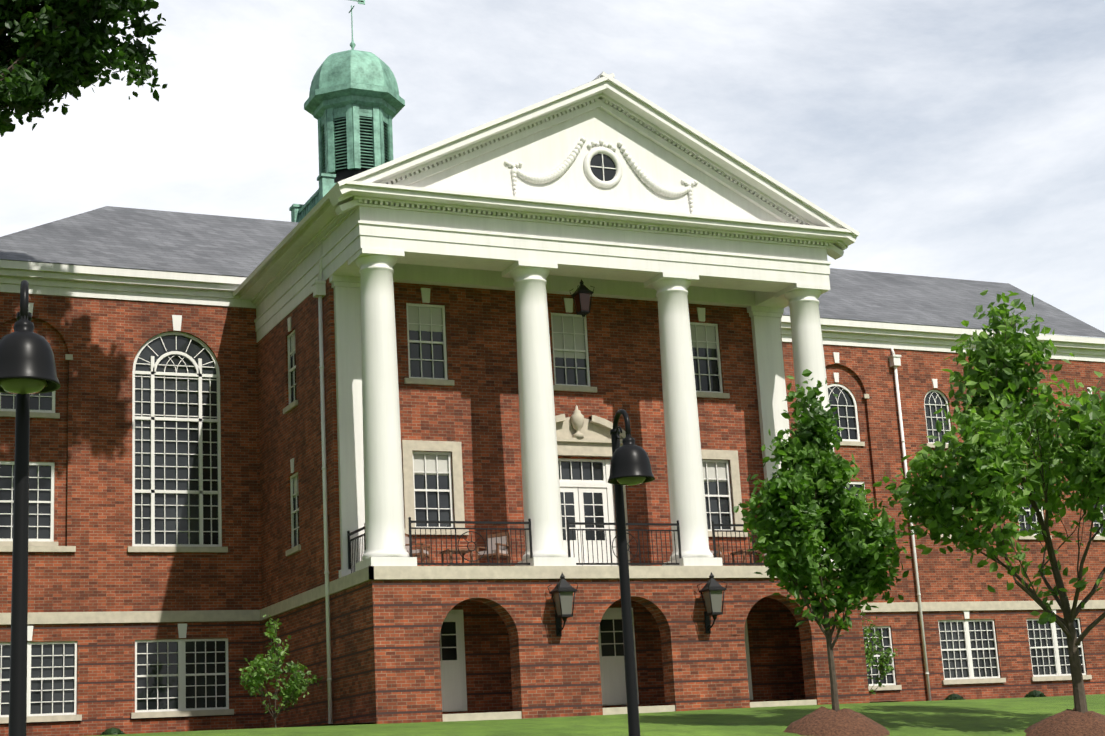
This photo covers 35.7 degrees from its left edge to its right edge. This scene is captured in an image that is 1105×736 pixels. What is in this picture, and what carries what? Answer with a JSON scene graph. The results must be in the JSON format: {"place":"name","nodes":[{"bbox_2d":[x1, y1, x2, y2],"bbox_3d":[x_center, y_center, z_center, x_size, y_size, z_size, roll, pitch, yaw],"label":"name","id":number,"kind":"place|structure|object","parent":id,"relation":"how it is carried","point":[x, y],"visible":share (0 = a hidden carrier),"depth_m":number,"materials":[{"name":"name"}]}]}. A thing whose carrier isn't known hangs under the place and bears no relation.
{"place":"outdoors","nodes":[
{"label":"outdoors","id":0,"kind":"place"},
{"bbox_2d":[0,0,1104,337],"label":"sky","id":1,"kind":"structure","parent":0,"point":[959,139],"materials":[{"name":"white"}]},
{"bbox_2d":[92,694,1104,735],"bbox_3d":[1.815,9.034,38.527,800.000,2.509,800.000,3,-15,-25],"label":"lawn ground","id":2,"kind":"structure","parent":0,"point":[999,717],"depth_m":32.88,"materials":[{"name":"green plant"}]},
{"bbox_2d":[0,280,60,735],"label":"street lamp","id":3,"kind":"object","parent":2,"relation":"on","point":[27,364],"visible":1,"depth_m":14.29,"materials":[{"name":"black metal"}]},
{"bbox_2d":[0,0,166,136],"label":"oak tree","id":4,"kind":"object","parent":2,"relation":"on","point":[44,60],"visible":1,"depth_m":37.67,"materials":[{"name":"green plant"}]},
{"bbox_2d":[239,614,322,727],"bbox_3d":[-6.099,6.800,37.921,1.933,2.752,2.102,3,-15,-25],"label":"tree sapling","id":5,"kind":"object","parent":2,"relation":"on","point":[296,688],"visible":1,"depth_m":37.69,"materials":[{"name":"green plant"}]},
{"bbox_2d":[0,260,1104,735],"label":"building shell","id":6,"kind":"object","parent":2,"relation":"on","point":[176,526],"visible":0.69,"depth_m":42.81,"materials":[{"name":"brick"}]},
{"bbox_2d":[232,72,859,342],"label":"portico entablature","id":7,"kind":"structure","parent":6,"relation":"on","point":[604,184],"depth_m":41.27,"materials":[{"name":"white paint"}]},
{"bbox_2d":[570,279,593,316],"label":"hanging lantern","id":8,"kind":"object","parent":7,"relation":"hanging from","point":[582,293],"visible":0.98,"depth_m":41.39,"materials":[{"name":"black metal"}]},
{"bbox_2d":[0,84,1104,337],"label":"roof","id":9,"kind":"structure","parent":6,"relation":"on","point":[134,238],"depth_m":49.64,"materials":[{"name":"stone"}]},
{"bbox_2d":[289,0,404,221],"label":"cupola","id":10,"kind":"object","parent":9,"relation":"on","point":[354,104],"visible":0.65,"depth_m":58.10,"materials":[{"name":"green metal"}]},
{"bbox_2d":[347,517,763,572],"bbox_3d":[1.235,4.263,40.322,11.970,1.105,2.101,3,-15,-25],"label":"balcony railing","id":11,"kind":"object","parent":6,"relation":"on","point":[349,534],"visible":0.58,"depth_m":38.74,"materials":[{"name":"black metal"}]},
{"bbox_2d":[405,532,766,565],"bbox_3d":[1.233,4.349,40.317,10.346,0.935,0.874,3,-15,-25],"label":"balcony furniture","id":12,"kind":"object","parent":6,"relation":"on","point":[481,553],"visible":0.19,"depth_m":39.02,"materials":[{"name":"brown wood"}]},
{"bbox_2d":[348,248,834,570],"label":"portico columns","id":13,"kind":"structure","parent":6,"relation":"on","point":[384,510],"depth_m":39.35,"materials":[{"name":"white paint"}]},
{"bbox_2d":[311,242,930,723],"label":"downpipes","id":14,"kind":"object","parent":6,"relation":"attached to","point":[319,288],"visible":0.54,"depth_m":40.19,"materials":[{"name":"white metal"}]},
{"bbox_2d":[548,572,726,635],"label":"wall lanterns","id":15,"kind":"object","parent":6,"relation":"attached to","point":[563,590],"depth_m":38.02,"materials":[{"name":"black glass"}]},
{"bbox_2d":[316,701,898,725],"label":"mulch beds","id":16,"kind":"object","parent":2,"relation":"on","point":[375,722],"depth_m":36.20,"materials":[{"name":"brown soil"}]},
{"bbox_2d":[101,727,124,734],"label":"boxwood shrub","id":17,"kind":"object","parent":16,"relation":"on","point":[111,731],"visible":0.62,"depth_m":41.08,"materials":[{"name":"green plant"}]},
{"bbox_2d":[943,693,965,699],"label":"boxwood shrub","id":18,"kind":"object","parent":16,"relation":"on","point":[953,696],"visible":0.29,"depth_m":51.56,"materials":[{"name":"green plant"}]},
{"bbox_2d":[1025,690,1045,697],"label":"boxwood shrub","id":19,"kind":"object","parent":16,"relation":"on","point":[1034,693],"visible":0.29,"depth_m":52.84,"materials":[{"name":"green plant"}]},
{"bbox_2d":[608,409,654,735],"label":"street lamp","id":20,"kind":"object","parent":2,"relation":"on","point":[630,464],"visible":1,"depth_m":21.87,"materials":[{"name":"black metal"}]},
{"bbox_2d":[733,369,913,711],"bbox_3d":[4.843,3.425,31.819,3.230,6.817,3.064,3,-15,-25],"label":"young maple tree","id":21,"kind":"object","parent":2,"relation":"on","point":[807,509],"visible":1,"depth_m":31.39,"materials":[{"name":"green plant"}]},
{"bbox_2d":[783,706,889,735],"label":"mulch bed","id":22,"kind":"object","parent":2,"relation":"on","point":[822,721],"visible":0.96,"depth_m":30.62,"materials":[{"name":"brown soil"}]},
{"bbox_2d":[862,613,897,694],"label":"tree sapling","id":23,"kind":"object","parent":2,"relation":"on","point":[869,655],"visible":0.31,"depth_m":47.00,"materials":[{"name":"green plant"}]},
{"bbox_2d":[873,290,1104,713],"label":"tree","id":24,"kind":"object","parent":2,"relation":"on","point":[995,451],"visible":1,"depth_m":31.47,"materials":[{"name":"green plant"}]},
{"bbox_2d":[1024,708,1104,735],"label":"mulch bed","id":25,"kind":"object","parent":2,"relation":"on","point":[1069,722],"visible":0.92,"depth_m":30.51,"materials":[{"name":"brown soil"}]}
]}

